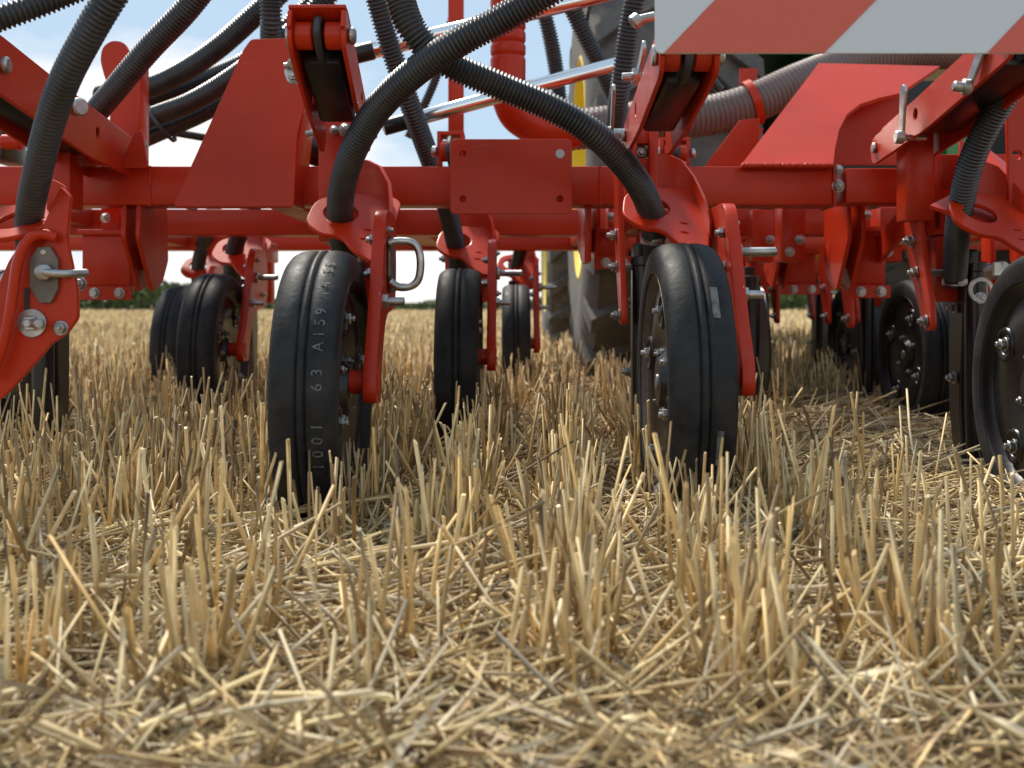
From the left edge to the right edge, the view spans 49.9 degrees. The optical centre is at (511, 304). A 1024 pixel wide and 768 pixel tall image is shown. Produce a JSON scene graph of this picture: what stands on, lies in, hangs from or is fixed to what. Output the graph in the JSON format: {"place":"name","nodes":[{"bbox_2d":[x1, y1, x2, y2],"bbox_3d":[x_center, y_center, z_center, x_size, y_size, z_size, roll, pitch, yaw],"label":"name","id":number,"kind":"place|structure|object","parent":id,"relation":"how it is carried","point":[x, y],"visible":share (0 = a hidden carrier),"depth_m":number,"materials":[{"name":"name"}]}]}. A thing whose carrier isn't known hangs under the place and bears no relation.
{"place":"outdoors","nodes":[
{"label":"outdoors","id":0,"kind":"place"},
{"bbox_2d":[0,0,572,303],"label":"sky","id":1,"kind":"structure","parent":0,"point":[41,40],"materials":[{"name":"blue"}]},
{"bbox_2d":[0,306,1023,767],"bbox_3d":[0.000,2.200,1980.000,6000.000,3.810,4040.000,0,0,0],"label":"ground","id":2,"kind":"structure","parent":0,"point":[754,548],"depth_m":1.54,"materials":[{"name":"beige plant"}]},
{"bbox_2d":[80,280,806,310],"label":"woodland","id":3,"kind":"object","parent":2,"relation":"on","point":[145,298],"visible":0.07,"depth_m":288.93,"materials":[{"name":"green plant"}]},
{"bbox_2d":[0,0,1023,522],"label":"seed drill","id":4,"kind":"object","parent":2,"relation":"on","point":[732,232],"visible":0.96,"depth_m":1.88,"materials":[{"name":"red paint"}]},
{"bbox_2d":[0,307,1023,736],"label":"stubble","id":5,"kind":"object","parent":2,"relation":"on","point":[112,345],"visible":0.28,"depth_m":1.10,"materials":[{"name":"beige plant"}]},
{"bbox_2d":[541,0,1018,378],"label":"tractor","id":6,"kind":"object","parent":2,"relation":"on","point":[581,300],"visible":0.07,"depth_m":3.82,"materials":[{"name":"metal"}]}
]}

